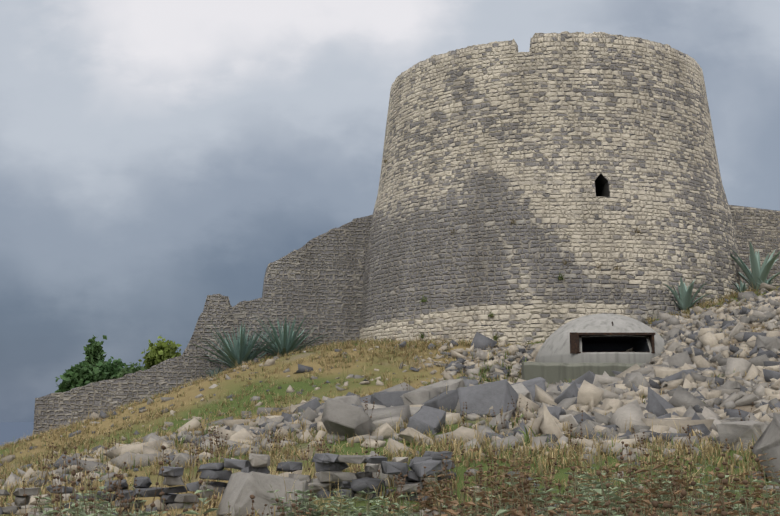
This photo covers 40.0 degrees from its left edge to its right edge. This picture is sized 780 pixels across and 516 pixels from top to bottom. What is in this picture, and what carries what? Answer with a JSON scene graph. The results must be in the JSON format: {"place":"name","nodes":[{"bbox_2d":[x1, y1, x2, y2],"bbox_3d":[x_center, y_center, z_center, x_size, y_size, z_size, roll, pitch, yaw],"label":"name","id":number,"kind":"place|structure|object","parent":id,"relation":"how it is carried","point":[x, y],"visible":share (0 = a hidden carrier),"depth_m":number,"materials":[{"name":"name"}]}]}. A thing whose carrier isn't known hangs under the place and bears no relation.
{"place":"outdoors","nodes":[
{"label":"outdoors","id":0,"kind":"place"},
{"bbox_2d":[0,286,779,515],"bbox_3d":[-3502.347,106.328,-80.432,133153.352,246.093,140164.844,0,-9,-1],"label":"terrain","id":1,"kind":"structure","parent":0,"point":[9,431],"depth_m":22.75,"materials":[{"name":"green plant"}]},
{"bbox_2d":[55,362,104,392],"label":"bush","id":2,"kind":"object","parent":1,"relation":"on","point":[79,375],"visible":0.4,"depth_m":44.38,"materials":[{"name":"green plant"}]},
{"bbox_2d":[82,335,106,368],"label":"bush","id":3,"kind":"object","parent":1,"relation":"on","point":[94,351],"visible":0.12,"depth_m":47.70,"materials":[{"name":"green plant"}]},
{"bbox_2d":[93,356,125,379],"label":"bush","id":4,"kind":"object","parent":1,"relation":"on","point":[114,367],"visible":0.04,"depth_m":46.60,"materials":[{"name":"green plant"}]},
{"bbox_2d":[110,362,146,378],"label":"bush","id":5,"kind":"object","parent":1,"relation":"on","point":[126,369],"visible":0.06,"depth_m":43.22,"materials":[{"name":"green plant"}]},
{"bbox_2d":[138,336,181,368],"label":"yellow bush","id":6,"kind":"object","parent":1,"relation":"on","point":[161,351],"visible":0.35,"depth_m":44.32,"materials":[{"name":"plant"}]},
{"bbox_2d":[33,215,372,434],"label":"wall","id":7,"kind":"structure","parent":1,"relation":"on","point":[319,279],"depth_m":31.24,"materials":[{"name":"grey stone"}]},
{"bbox_2d":[200,366,223,376],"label":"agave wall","id":8,"kind":"structure","parent":1,"relation":"on","point":[212,372],"depth_m":30.05,"materials":[{"name":"green plant"}]},
{"bbox_2d":[0,451,455,515],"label":"dry stone wall","id":9,"kind":"structure","parent":1,"relation":"on","point":[334,465],"depth_m":8.12,"materials":[{"name":"grey stone"}]},
{"bbox_2d":[185,322,289,367],"bbox_3d":[-4.209,2.455,30.217,3.221,1.396,3.307,3,-9,-19],"label":"agave plant","id":10,"kind":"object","parent":1,"relation":"on","point":[241,351],"depth_m":29.88,"materials":[{"name":"green plant"}]},
{"bbox_2d":[238,316,332,355],"bbox_3d":[-2.926,2.217,30.303,3.016,1.233,3.003,0,-9,-1],"label":"agave plant","id":11,"kind":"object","parent":1,"relation":"on","point":[284,343],"depth_m":30.11,"materials":[{"name":"green plant"}]},
{"bbox_2d":[4,378,752,514],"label":"seed stalk stems","id":12,"kind":"object","parent":1,"relation":"on","point":[211,446],"visible":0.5,"depth_m":10.39,"materials":[{"name":"brown plant"}]},
{"bbox_2d":[0,377,753,506],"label":"seed stalk heads","id":13,"kind":"object","parent":12,"relation":"attached to","point":[268,440],"visible":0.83,"depth_m":10.24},
{"bbox_2d":[0,282,779,500],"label":"rubble","id":14,"kind":"object","parent":1,"relation":"on","point":[601,395],"visible":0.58,"depth_m":14.47,"materials":[{"name":"grey stone"}]},
{"bbox_2d":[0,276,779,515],"bbox_3d":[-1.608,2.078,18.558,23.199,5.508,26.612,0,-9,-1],"label":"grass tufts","id":15,"kind":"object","parent":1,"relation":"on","point":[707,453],"visible":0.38,"depth_m":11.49,"materials":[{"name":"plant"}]},
{"bbox_2d":[0,309,779,515],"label":"slope stones","id":16,"kind":"object","parent":1,"relation":"on","point":[371,443],"visible":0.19,"depth_m":18.72,"materials":[{"name":"grey stone"}]},
{"bbox_2d":[3,294,779,488],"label":"rocks","id":17,"kind":"object","parent":1,"relation":"on","point":[408,434],"visible":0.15,"depth_m":13.71,"materials":[{"name":"grey stone"}]},
{"bbox_2d":[23,443,775,515],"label":"seed stalk stems","id":18,"kind":"object","parent":1,"relation":"on","point":[419,494],"visible":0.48,"depth_m":5.69,"materials":[{"name":"brown plant"}]},
{"bbox_2d":[22,438,779,515],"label":"seed stalk heads","id":19,"kind":"object","parent":18,"relation":"attached to","point":[683,493],"visible":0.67,"depth_m":5.53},
{"bbox_2d":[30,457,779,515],"bbox_3d":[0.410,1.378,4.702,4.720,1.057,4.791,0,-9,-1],"label":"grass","id":20,"kind":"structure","parent":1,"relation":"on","point":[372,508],"depth_m":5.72,"materials":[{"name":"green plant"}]},
{"bbox_2d":[125,335,733,447],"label":"rocks","id":21,"kind":"object","parent":1,"relation":"on","point":[494,429],"visible":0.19,"depth_m":16.51,"materials":[{"name":"grey stone"}]},
{"bbox_2d":[95,440,779,515],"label":"dry grass","id":22,"kind":"structure","parent":1,"relation":"on","point":[450,511],"depth_m":5.81,"materials":[{"name":"beige plant"}]},
{"bbox_2d":[216,335,779,515],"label":"boulders","id":23,"kind":"object","parent":1,"relation":"on","point":[346,415],"visible":0.54,"depth_m":12.18,"materials":[{"name":"grey stone"}]},
{"bbox_2d":[359,31,743,343],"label":"tower","id":24,"kind":"structure","parent":1,"relation":"on","point":[584,153],"depth_m":28.31,"materials":[{"name":"grey stone"}]},
{"bbox_2d":[419,272,563,340],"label":"wall plants","id":25,"kind":"object","parent":24,"relation":"attached to","point":[490,314],"visible":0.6,"depth_m":27.04,"materials":[{"name":"green plant"}]},
{"bbox_2d":[384,159,640,270],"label":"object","id":26,"kind":"object","parent":24,"relation":"attached to","point":[565,262],"visible":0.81,"depth_m":27.31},
{"bbox_2d":[522,313,664,383],"bbox_3d":[4.609,2.288,23.463,3.700,2.200,3.178,0,-9,1],"label":"bunker","id":27,"kind":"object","parent":1,"relation":"on","point":[597,344],"depth_m":22.48,"materials":[{"name":"concrete"}]},
{"bbox_2d":[663,278,711,309],"bbox_3d":[7.545,0.914,27.198,1.401,0.883,1.209,2,-9,-15],"label":"agave","id":28,"kind":"object","parent":1,"relation":"on","point":[684,300],"visible":0.9,"depth_m":27.09,"materials":[{"name":"green plant"}]},
{"bbox_2d":[729,280,755,292],"bbox_3d":[9.260,0.783,28.394,0.589,0.364,0.643,8,-12,-43],"label":"agave","id":29,"kind":"object","parent":1,"relation":"on","point":[742,287],"visible":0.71,"depth_m":28.27,"materials":[{"name":"green plant"}]},
{"bbox_2d":[729,205,779,290],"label":"wall","id":30,"kind":"structure","parent":1,"relation":"on","point":[758,229],"depth_m":36.37,"materials":[{"name":"grey stone"}]},
{"bbox_2d":[730,242,779,290],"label":"agave","id":31,"kind":"object","parent":1,"relation":"on","point":[760,272],"visible":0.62,"depth_m":29.21,"materials":[{"name":"green plant"}]},
{"bbox_2d":[756,277,777,285],"bbox_3d":[9.805,0.652,27.979,0.592,0.334,0.546,-8,-11,42],"label":"agave","id":32,"kind":"object","parent":1,"relation":"on","point":[767,281],"visible":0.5,"depth_m":27.88,"materials":[{"name":"green plant"}]},
{"bbox_2d":[0,0,779,421],"label":"sky","id":33,"kind":"structure","parent":0,"point":[157,157],"materials":[{"name":"grey"}]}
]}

